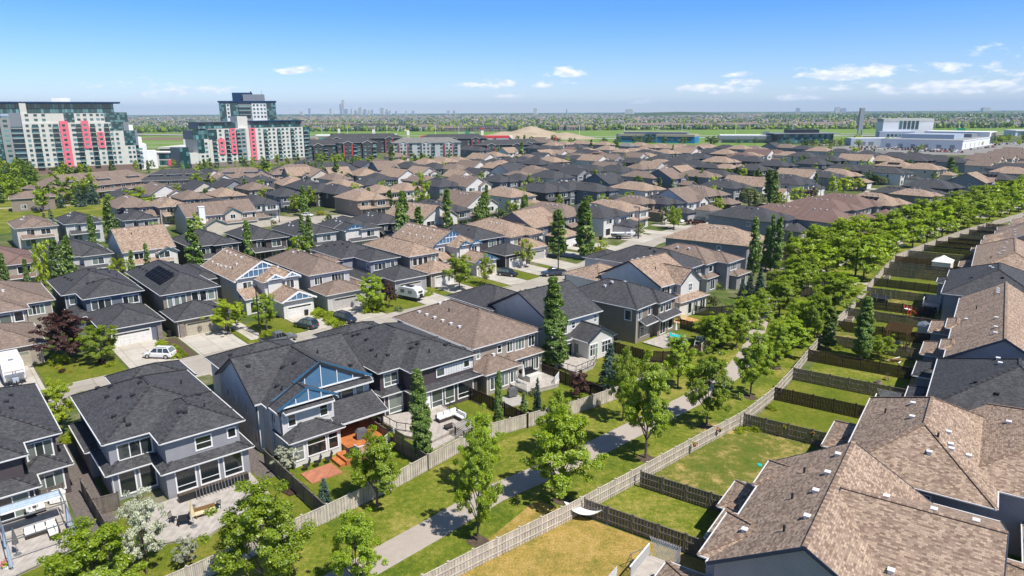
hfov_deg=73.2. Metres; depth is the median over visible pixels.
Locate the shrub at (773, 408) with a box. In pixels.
[766,404,777,411]
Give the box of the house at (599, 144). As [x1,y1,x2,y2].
[593,141,615,148]
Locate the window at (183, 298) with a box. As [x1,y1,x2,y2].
[180,294,186,303]
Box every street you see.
[45,225,693,408]
[272,215,353,224]
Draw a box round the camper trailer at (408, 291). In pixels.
[397,284,423,299]
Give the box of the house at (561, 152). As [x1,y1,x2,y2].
[552,149,569,154]
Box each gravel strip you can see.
[55,432,131,558]
[248,448,276,480]
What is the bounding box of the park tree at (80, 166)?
[78,163,88,172]
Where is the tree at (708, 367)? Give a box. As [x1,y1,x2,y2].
[677,346,743,426]
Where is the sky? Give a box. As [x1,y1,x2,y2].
[0,0,1023,115]
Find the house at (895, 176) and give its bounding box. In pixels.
[861,166,922,185]
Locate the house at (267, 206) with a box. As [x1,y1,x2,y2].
[239,194,279,219]
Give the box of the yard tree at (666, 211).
[658,205,670,224]
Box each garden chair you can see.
[167,510,176,522]
[215,499,220,507]
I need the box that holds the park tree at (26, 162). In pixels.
[19,159,36,170]
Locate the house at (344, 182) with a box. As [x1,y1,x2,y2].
[326,179,363,188]
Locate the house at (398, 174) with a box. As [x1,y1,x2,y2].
[379,167,416,183]
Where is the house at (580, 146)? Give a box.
[564,144,590,148]
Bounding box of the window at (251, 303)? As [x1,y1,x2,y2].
[250,302,256,313]
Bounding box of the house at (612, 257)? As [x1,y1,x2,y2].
[582,244,703,287]
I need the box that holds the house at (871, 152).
[855,150,881,156]
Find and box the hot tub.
[519,366,541,382]
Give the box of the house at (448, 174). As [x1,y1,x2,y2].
[441,169,476,178]
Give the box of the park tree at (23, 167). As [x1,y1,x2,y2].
[18,164,31,180]
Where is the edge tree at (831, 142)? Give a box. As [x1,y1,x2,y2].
[827,139,836,145]
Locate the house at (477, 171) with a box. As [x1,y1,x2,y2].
[465,167,496,177]
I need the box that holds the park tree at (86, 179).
[80,172,93,194]
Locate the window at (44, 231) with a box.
[40,228,51,234]
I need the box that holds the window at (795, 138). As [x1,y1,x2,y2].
[777,134,832,142]
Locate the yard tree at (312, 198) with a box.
[306,186,316,207]
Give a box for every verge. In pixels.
[139,136,183,148]
[563,136,850,146]
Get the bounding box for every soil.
[141,137,315,139]
[466,535,488,546]
[551,495,569,504]
[637,454,654,461]
[697,423,712,429]
[743,394,756,399]
[770,366,781,369]
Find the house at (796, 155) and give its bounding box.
[784,152,819,162]
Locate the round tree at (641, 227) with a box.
[634,223,644,233]
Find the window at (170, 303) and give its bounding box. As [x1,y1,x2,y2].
[166,296,173,307]
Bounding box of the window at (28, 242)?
[25,239,35,246]
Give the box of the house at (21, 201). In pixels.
[8,190,55,211]
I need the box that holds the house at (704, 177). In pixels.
[681,170,721,184]
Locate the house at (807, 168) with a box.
[796,167,819,169]
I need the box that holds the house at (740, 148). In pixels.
[726,145,752,152]
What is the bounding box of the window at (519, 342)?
[515,336,524,350]
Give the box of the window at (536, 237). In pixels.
[532,235,539,240]
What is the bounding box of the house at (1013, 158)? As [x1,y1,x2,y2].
[993,154,1023,164]
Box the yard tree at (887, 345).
[872,334,901,358]
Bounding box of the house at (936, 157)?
[927,155,948,162]
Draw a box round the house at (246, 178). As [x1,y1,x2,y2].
[236,175,260,183]
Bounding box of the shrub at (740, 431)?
[734,426,745,433]
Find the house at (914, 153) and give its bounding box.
[906,152,922,154]
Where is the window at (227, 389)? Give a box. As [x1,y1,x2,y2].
[226,386,229,397]
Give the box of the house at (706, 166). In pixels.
[696,163,718,169]
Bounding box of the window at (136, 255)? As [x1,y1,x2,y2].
[134,252,143,258]
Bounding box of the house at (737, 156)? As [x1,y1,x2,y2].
[728,154,746,159]
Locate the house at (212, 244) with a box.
[172,228,240,264]
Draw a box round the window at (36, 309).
[27,303,45,315]
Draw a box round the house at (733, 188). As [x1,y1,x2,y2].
[700,179,763,202]
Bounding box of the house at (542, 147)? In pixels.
[533,145,552,151]
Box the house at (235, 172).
[220,167,270,178]
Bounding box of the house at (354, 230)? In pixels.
[317,215,381,245]
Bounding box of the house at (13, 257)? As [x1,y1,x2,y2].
[0,246,40,281]
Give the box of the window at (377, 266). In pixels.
[374,262,385,270]
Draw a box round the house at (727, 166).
[717,164,739,171]
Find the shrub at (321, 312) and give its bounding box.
[313,309,328,318]
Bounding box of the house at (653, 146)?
[639,144,661,150]
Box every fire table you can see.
[177,513,190,526]
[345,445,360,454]
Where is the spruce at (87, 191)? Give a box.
[84,185,92,203]
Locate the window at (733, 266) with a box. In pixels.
[730,262,736,270]
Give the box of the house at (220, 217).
[172,198,272,234]
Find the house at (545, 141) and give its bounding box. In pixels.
[539,139,556,145]
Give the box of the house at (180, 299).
[124,259,229,337]
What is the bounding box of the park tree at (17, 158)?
[10,156,25,165]
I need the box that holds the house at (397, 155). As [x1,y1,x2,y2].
[383,152,408,160]
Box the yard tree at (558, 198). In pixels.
[556,194,563,202]
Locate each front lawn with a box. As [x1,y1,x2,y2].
[35,351,126,387]
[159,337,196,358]
[227,317,305,343]
[367,294,422,312]
[426,287,451,295]
[460,277,510,287]
[514,270,540,279]
[536,264,559,268]
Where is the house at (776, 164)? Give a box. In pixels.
[759,160,798,170]
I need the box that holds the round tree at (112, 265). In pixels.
[106,258,130,277]
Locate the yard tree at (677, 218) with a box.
[667,208,682,224]
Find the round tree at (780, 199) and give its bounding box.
[777,193,787,203]
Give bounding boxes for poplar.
[0,184,4,202]
[0,252,10,280]
[22,258,30,281]
[26,176,33,184]
[32,174,37,182]
[47,239,62,294]
[58,243,68,274]
[61,235,77,273]
[70,189,76,204]
[85,214,96,241]
[88,221,99,243]
[102,200,119,239]
[128,250,135,269]
[143,243,150,264]
[146,160,150,172]
[184,220,202,263]
[193,250,204,264]
[208,158,212,168]
[241,220,252,255]
[262,162,268,170]
[297,214,307,251]
[298,185,309,212]
[304,215,315,252]
[333,160,338,172]
[386,190,392,207]
[388,145,394,160]
[394,201,401,230]
[398,191,406,227]
[401,192,409,225]
[409,368,433,457]
[414,206,423,224]
[442,188,453,227]
[476,197,482,220]
[481,191,487,218]
[484,184,490,217]
[492,371,503,432]
[519,141,523,154]
[520,194,528,207]
[520,196,526,208]
[520,392,527,412]
[541,275,569,368]
[547,210,567,257]
[551,209,567,256]
[574,202,592,255]
[575,201,596,255]
[747,217,762,275]
[760,226,770,268]
[762,169,772,201]
[765,214,776,270]
[766,171,781,203]
[768,187,774,202]
[771,217,784,269]
[786,232,792,255]
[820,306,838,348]
[851,296,875,358]
[871,175,880,184]
[946,157,954,172]
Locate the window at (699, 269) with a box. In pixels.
[694,266,701,273]
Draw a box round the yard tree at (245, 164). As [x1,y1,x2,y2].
[241,159,248,166]
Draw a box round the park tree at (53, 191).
[51,188,60,202]
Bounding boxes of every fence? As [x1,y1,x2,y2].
[36,482,63,502]
[79,477,128,570]
[92,491,120,513]
[166,386,618,575]
[263,448,325,513]
[369,417,428,470]
[421,212,1023,575]
[469,386,528,427]
[542,363,603,394]
[584,497,705,559]
[613,341,700,362]
[639,469,722,512]
[680,318,728,334]
[694,304,742,315]
[701,338,710,351]
[740,284,819,296]
[743,412,826,445]
[766,273,829,285]
[772,385,864,417]
[792,366,906,396]
[807,349,915,379]
[833,335,922,359]
[837,320,930,343]
[847,308,938,326]
[855,297,935,317]
[866,286,935,302]
[873,277,937,292]
[883,267,946,280]
[888,261,954,274]
[894,255,959,267]
[908,250,973,261]
[923,244,972,255]
[935,240,977,249]
[948,237,980,245]
[959,233,983,240]
[969,229,994,235]
[977,226,996,231]
[986,223,1003,228]
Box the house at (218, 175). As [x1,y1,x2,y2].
[207,171,236,182]
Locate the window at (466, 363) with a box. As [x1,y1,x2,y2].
[463,359,469,368]
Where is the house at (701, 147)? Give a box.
[696,146,710,149]
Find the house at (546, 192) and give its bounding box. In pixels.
[515,181,570,204]
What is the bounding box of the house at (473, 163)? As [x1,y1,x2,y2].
[455,159,485,167]
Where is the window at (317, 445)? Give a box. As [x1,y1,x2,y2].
[306,434,327,456]
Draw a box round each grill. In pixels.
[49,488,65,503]
[355,427,367,439]
[507,386,517,396]
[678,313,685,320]
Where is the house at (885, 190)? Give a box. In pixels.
[869,186,905,195]
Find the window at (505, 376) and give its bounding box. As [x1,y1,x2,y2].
[490,372,508,390]
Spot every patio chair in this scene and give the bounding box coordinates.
[302,457,310,467]
[313,454,321,466]
[324,450,332,460]
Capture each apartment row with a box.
[301,123,357,124]
[346,124,411,126]
[410,125,441,130]
[436,126,465,130]
[470,126,506,130]
[556,125,601,130]
[629,123,712,129]
[716,122,760,128]
[793,122,844,124]
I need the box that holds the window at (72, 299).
[68,295,76,304]
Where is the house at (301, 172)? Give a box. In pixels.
[281,166,311,178]
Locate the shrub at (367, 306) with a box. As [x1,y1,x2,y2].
[361,300,382,313]
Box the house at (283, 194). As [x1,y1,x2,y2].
[264,187,307,211]
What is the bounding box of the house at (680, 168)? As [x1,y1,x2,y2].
[669,165,694,172]
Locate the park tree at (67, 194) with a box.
[59,177,81,201]
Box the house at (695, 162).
[684,160,705,165]
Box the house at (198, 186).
[179,179,217,193]
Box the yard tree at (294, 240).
[286,237,311,249]
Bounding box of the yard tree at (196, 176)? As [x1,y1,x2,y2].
[189,173,205,180]
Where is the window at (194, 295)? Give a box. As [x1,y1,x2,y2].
[191,291,198,299]
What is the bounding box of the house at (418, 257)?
[362,235,459,286]
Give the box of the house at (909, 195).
[888,188,952,208]
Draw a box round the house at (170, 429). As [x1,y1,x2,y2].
[68,360,254,499]
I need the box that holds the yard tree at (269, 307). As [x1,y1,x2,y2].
[252,292,277,330]
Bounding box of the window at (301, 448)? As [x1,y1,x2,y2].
[294,443,305,461]
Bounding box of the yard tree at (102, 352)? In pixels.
[69,320,118,360]
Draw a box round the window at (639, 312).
[638,310,641,320]
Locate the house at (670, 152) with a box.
[658,149,681,156]
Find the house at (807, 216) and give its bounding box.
[784,206,880,244]
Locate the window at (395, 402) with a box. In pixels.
[388,392,403,414]
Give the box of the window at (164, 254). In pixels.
[158,250,170,258]
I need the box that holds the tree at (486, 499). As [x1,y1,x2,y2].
[449,432,503,540]
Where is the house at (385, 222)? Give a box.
[352,211,397,237]
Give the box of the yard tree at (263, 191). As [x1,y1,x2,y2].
[257,188,267,197]
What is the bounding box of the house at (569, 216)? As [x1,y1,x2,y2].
[514,201,577,230]
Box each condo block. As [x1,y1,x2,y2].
[306,139,354,160]
[323,133,402,152]
[336,137,376,159]
[391,137,460,156]
[423,134,485,146]
[476,140,529,151]
[496,139,540,145]
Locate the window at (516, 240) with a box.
[514,237,520,243]
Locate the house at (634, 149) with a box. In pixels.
[627,148,640,151]
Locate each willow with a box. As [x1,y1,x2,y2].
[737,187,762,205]
[752,197,767,205]
[877,176,888,184]
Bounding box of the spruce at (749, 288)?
[744,273,755,295]
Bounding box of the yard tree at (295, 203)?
[288,193,302,209]
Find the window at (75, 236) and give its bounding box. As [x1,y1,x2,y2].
[73,235,81,239]
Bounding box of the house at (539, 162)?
[521,158,551,166]
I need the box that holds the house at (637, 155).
[624,152,649,158]
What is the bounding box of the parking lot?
[827,142,1023,154]
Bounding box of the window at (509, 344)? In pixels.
[506,340,512,352]
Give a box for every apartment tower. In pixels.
[0,98,157,173]
[170,116,309,168]
[217,91,276,120]
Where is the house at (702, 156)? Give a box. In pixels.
[690,153,713,160]
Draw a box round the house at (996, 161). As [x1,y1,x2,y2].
[975,158,1006,163]
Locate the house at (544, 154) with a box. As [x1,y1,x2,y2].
[531,152,552,156]
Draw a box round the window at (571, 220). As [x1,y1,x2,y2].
[568,218,574,223]
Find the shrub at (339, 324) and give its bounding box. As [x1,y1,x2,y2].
[332,321,346,327]
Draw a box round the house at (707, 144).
[696,143,715,147]
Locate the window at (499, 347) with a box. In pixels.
[497,344,501,353]
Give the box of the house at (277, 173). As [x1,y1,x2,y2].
[270,164,311,179]
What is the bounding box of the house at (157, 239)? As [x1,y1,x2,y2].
[105,223,179,272]
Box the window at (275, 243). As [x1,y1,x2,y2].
[271,239,281,246]
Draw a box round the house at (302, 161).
[294,159,313,165]
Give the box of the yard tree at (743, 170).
[739,166,746,175]
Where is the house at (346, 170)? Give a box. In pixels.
[324,166,353,181]
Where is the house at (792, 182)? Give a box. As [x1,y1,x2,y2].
[778,176,815,198]
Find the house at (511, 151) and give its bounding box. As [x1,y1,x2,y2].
[496,147,520,157]
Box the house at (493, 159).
[486,158,499,161]
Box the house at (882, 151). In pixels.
[874,150,889,153]
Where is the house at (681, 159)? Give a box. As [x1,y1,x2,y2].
[666,156,693,161]
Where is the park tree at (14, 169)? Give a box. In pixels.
[10,163,21,177]
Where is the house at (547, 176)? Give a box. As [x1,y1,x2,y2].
[530,170,578,182]
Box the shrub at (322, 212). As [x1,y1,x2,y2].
[316,210,326,214]
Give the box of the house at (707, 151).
[701,148,717,154]
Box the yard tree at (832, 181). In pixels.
[827,174,839,190]
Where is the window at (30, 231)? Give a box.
[26,229,33,233]
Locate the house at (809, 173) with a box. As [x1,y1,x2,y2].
[773,168,818,182]
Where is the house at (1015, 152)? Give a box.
[1005,151,1023,153]
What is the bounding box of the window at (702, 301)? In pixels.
[699,298,705,307]
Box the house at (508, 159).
[500,157,523,162]
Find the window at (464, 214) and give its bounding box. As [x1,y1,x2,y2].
[459,212,466,217]
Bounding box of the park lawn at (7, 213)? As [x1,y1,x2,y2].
[0,191,103,233]
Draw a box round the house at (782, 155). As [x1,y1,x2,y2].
[774,151,795,159]
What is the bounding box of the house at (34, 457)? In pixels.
[0,383,73,524]
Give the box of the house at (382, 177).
[360,172,397,185]
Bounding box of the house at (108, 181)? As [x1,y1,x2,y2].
[20,169,148,202]
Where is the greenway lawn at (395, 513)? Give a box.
[215,207,1023,575]
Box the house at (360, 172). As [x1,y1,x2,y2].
[351,167,377,180]
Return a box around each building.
[156,151,171,165]
[315,133,396,138]
[484,135,512,139]
[616,131,698,142]
[717,131,771,142]
[766,129,839,143]
[1003,130,1023,135]
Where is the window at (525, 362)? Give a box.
[522,359,527,367]
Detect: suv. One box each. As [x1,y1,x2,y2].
[142,345,176,358]
[293,317,318,329]
[333,310,356,323]
[497,267,517,276]
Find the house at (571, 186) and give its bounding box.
[549,180,575,204]
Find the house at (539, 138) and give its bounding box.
[533,137,547,140]
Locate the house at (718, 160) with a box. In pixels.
[702,156,742,165]
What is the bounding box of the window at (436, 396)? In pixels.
[431,388,442,407]
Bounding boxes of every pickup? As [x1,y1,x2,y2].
[259,330,297,341]
[541,267,565,276]
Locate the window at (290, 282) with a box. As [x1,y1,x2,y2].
[286,279,294,287]
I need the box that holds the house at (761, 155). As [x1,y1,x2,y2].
[747,152,763,157]
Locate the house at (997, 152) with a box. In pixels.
[987,151,1009,153]
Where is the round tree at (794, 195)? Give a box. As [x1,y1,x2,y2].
[788,186,808,199]
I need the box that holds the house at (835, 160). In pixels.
[813,155,848,163]
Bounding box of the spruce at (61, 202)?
[56,192,66,208]
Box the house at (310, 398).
[204,332,388,467]
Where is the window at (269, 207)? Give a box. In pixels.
[267,205,275,209]
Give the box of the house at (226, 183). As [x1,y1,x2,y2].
[211,178,243,190]
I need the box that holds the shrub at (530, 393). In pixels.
[528,387,540,396]
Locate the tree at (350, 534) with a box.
[322,506,388,575]
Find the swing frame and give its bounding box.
[625,549,642,565]
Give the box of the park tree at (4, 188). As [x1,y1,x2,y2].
[0,178,11,195]
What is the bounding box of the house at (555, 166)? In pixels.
[543,163,564,170]
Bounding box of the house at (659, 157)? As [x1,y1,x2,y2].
[645,155,671,160]
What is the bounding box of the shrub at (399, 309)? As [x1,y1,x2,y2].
[394,306,402,311]
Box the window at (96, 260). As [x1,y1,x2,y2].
[91,256,104,264]
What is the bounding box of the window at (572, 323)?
[571,321,575,328]
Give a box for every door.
[19,350,32,365]
[111,327,152,346]
[185,319,222,335]
[287,302,312,317]
[333,294,358,309]
[399,280,421,286]
[426,393,430,408]
[435,274,453,286]
[478,264,494,275]
[509,256,525,266]
[532,249,544,259]
[566,238,575,247]
[574,342,578,356]
[632,228,640,236]
[781,256,786,266]
[860,142,873,145]
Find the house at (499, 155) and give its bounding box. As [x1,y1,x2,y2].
[487,151,509,158]
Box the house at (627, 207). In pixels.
[590,199,650,227]
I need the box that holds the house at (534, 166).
[524,165,548,169]
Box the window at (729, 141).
[721,140,771,142]
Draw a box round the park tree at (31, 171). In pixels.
[27,167,37,180]
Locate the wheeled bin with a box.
[166,330,171,336]
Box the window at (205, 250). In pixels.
[201,247,209,253]
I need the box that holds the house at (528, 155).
[515,154,533,157]
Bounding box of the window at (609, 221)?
[606,218,611,224]
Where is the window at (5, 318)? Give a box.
[0,313,12,322]
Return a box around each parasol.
[11,528,21,556]
[190,501,197,528]
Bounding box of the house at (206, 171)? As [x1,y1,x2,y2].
[200,168,217,175]
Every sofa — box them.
[23,517,60,539]
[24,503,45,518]
[435,407,466,422]
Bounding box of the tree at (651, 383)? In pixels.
[619,349,674,457]
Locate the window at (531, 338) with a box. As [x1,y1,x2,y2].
[528,334,534,346]
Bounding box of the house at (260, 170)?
[255,169,273,177]
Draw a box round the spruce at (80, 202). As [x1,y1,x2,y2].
[74,184,86,206]
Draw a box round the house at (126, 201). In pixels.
[109,194,160,223]
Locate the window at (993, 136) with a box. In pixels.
[990,132,996,142]
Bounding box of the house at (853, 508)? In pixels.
[654,441,1023,575]
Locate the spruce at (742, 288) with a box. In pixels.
[736,278,746,298]
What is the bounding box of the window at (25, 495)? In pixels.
[0,491,32,521]
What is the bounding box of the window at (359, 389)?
[355,385,363,393]
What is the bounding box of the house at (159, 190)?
[139,181,180,199]
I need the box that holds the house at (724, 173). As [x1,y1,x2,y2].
[704,169,740,178]
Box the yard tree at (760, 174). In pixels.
[753,168,762,176]
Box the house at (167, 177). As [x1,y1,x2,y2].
[141,169,210,190]
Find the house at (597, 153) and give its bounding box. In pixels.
[589,151,603,154]
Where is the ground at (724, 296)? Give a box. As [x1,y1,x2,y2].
[0,110,1023,572]
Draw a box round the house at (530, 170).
[520,168,543,173]
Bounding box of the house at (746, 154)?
[725,152,760,156]
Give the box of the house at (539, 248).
[466,216,548,259]
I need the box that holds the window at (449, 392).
[444,385,454,404]
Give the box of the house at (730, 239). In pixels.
[663,223,787,268]
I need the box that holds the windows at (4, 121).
[2,114,103,162]
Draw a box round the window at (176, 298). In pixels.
[173,295,179,305]
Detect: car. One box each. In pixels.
[301,212,313,216]
[693,217,707,222]
[854,187,865,191]
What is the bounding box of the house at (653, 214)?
[614,195,671,221]
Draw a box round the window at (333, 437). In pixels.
[327,430,338,449]
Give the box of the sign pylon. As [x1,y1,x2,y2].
[857,108,864,135]
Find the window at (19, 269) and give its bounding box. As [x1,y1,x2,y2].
[17,265,30,274]
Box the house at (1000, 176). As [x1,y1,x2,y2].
[979,171,1019,191]
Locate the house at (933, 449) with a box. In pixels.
[820,396,1023,562]
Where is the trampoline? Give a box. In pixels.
[869,289,891,301]
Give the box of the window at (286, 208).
[284,205,289,210]
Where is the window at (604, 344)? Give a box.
[601,338,610,353]
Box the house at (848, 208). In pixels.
[784,196,875,220]
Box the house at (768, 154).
[743,149,780,159]
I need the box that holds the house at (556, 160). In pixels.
[540,156,570,164]
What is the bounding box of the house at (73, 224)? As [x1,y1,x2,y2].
[53,211,104,241]
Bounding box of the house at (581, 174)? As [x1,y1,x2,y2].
[558,167,592,181]
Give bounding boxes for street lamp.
[250,284,260,336]
[552,208,558,269]
[634,206,639,238]
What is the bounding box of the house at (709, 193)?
[689,185,742,208]
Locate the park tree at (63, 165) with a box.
[61,161,72,173]
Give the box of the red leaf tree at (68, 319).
[28,309,94,353]
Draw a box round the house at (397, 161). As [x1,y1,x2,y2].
[393,159,408,163]
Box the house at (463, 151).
[460,145,473,156]
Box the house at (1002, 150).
[993,149,1011,150]
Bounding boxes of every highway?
[137,134,1002,138]
[310,132,1003,136]
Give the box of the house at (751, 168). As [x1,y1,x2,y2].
[732,164,775,176]
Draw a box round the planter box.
[845,316,853,321]
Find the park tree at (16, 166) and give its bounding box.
[9,160,20,174]
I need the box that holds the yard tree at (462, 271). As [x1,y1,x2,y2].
[442,254,474,289]
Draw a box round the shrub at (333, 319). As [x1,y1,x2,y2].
[324,317,338,326]
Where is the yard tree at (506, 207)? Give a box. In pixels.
[504,200,511,211]
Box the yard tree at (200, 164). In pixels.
[195,161,202,169]
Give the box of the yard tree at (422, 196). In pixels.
[411,172,430,201]
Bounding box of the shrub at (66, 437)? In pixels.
[57,431,74,443]
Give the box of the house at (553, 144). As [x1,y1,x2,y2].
[543,142,564,147]
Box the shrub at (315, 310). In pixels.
[310,307,324,314]
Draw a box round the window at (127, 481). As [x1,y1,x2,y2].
[117,470,137,496]
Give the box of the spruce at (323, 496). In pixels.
[316,478,332,508]
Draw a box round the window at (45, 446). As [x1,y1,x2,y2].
[25,438,54,461]
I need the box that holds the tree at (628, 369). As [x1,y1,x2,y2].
[603,345,639,420]
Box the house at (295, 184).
[283,179,314,190]
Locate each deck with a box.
[0,499,73,575]
[127,472,269,543]
[340,419,394,460]
[376,398,466,442]
[511,363,559,394]
[551,354,596,373]
[609,566,616,575]
[629,537,680,575]
[875,389,900,396]
[909,378,914,384]
[922,293,941,313]
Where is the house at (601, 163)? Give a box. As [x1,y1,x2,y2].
[592,161,622,166]
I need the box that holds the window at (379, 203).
[377,200,385,205]
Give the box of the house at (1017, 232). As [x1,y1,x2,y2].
[970,225,1023,256]
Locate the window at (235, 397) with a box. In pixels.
[233,393,236,404]
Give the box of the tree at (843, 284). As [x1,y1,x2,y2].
[810,268,867,307]
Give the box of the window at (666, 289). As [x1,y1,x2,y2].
[662,286,669,292]
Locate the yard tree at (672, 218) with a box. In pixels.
[666,205,681,229]
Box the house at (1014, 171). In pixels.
[988,166,1023,176]
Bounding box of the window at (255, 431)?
[254,428,258,444]
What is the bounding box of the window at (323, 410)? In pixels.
[319,404,328,416]
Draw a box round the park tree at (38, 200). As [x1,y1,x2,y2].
[30,183,49,211]
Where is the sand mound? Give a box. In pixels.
[485,126,593,139]
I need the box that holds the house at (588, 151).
[581,150,598,153]
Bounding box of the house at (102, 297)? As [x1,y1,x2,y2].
[46,267,165,346]
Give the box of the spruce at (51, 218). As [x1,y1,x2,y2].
[48,209,57,231]
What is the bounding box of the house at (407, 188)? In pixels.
[390,182,426,202]
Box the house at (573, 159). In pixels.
[570,155,580,164]
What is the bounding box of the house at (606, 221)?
[572,203,644,237]
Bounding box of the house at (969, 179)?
[946,171,997,190]
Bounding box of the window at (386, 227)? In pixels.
[384,225,389,229]
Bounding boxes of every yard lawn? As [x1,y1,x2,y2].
[20,554,89,575]
[116,474,328,575]
[276,448,432,510]
[386,400,528,468]
[451,500,705,575]
[482,383,599,428]
[545,354,667,390]
[588,485,719,551]
[616,329,713,356]
[655,419,822,510]
[674,310,730,329]
[756,400,858,445]
[782,380,874,415]
[804,362,909,396]
[816,346,915,379]
[836,331,921,359]
[839,318,930,342]
[852,307,940,326]
[859,298,941,317]
[873,286,935,302]
[875,276,937,292]
[916,263,960,280]
[929,240,972,260]
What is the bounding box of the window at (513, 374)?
[510,369,516,383]
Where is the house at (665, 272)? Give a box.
[562,253,709,317]
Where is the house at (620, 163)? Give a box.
[604,160,626,165]
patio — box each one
[300,463,342,483]
[502,395,527,407]
[642,333,690,348]
[674,316,698,323]
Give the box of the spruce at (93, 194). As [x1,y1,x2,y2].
[86,180,100,204]
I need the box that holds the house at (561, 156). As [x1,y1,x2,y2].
[553,155,569,160]
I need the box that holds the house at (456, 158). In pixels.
[450,156,468,160]
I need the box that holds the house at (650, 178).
[620,170,658,185]
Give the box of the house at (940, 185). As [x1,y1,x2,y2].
[900,178,975,197]
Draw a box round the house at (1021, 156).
[1009,154,1023,160]
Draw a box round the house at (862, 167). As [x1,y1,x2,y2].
[855,165,873,173]
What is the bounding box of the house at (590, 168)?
[583,164,607,173]
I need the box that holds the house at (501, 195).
[480,186,540,212]
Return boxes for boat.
[611,232,638,238]
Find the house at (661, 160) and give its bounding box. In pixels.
[652,159,668,161]
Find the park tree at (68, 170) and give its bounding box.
[60,167,73,173]
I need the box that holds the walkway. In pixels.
[231,321,258,339]
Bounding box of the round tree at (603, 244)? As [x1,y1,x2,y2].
[598,240,608,250]
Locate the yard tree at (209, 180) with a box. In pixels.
[201,173,216,183]
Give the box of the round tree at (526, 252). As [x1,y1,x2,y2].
[513,239,535,267]
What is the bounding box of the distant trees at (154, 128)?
[1,111,1023,132]
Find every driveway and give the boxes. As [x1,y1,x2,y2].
[0,365,44,388]
[112,340,177,367]
[178,329,246,354]
[287,314,333,330]
[332,305,384,319]
[409,290,449,304]
[435,282,472,292]
[479,272,527,284]
[509,264,547,275]
[531,258,581,268]
[548,251,584,259]
[568,246,578,249]
[594,243,623,249]
[605,236,653,241]
[634,234,661,238]
[643,229,672,235]
[653,223,691,228]
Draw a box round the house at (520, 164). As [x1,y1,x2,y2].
[504,161,526,167]
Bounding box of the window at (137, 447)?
[116,436,153,460]
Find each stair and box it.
[331,456,345,467]
[336,450,353,465]
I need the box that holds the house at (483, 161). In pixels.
[474,159,489,162]
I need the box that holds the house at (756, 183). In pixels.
[724,175,790,200]
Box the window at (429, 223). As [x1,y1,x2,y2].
[426,220,434,225]
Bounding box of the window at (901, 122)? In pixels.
[887,121,918,135]
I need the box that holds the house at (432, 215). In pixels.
[386,202,458,227]
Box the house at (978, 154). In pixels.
[973,153,993,155]
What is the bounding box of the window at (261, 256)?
[255,252,264,259]
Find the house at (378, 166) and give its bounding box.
[368,161,399,172]
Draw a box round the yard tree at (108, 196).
[100,193,113,203]
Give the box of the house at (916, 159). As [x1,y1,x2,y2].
[898,155,934,164]
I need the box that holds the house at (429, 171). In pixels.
[407,166,439,176]
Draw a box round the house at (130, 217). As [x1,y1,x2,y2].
[114,207,159,227]
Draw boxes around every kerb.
[40,224,692,390]
[67,241,665,407]
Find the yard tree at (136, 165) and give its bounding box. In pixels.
[132,161,139,169]
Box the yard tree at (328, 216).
[323,214,331,220]
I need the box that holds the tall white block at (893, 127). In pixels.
[875,118,933,136]
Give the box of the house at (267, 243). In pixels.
[224,224,289,261]
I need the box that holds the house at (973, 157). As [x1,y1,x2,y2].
[965,155,993,160]
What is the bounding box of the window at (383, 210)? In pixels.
[377,208,385,212]
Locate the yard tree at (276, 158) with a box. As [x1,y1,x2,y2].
[273,154,281,164]
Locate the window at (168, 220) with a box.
[166,216,173,222]
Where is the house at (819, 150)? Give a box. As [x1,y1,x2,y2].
[804,147,832,154]
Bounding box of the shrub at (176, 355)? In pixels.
[171,352,181,358]
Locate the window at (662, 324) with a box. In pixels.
[659,321,665,334]

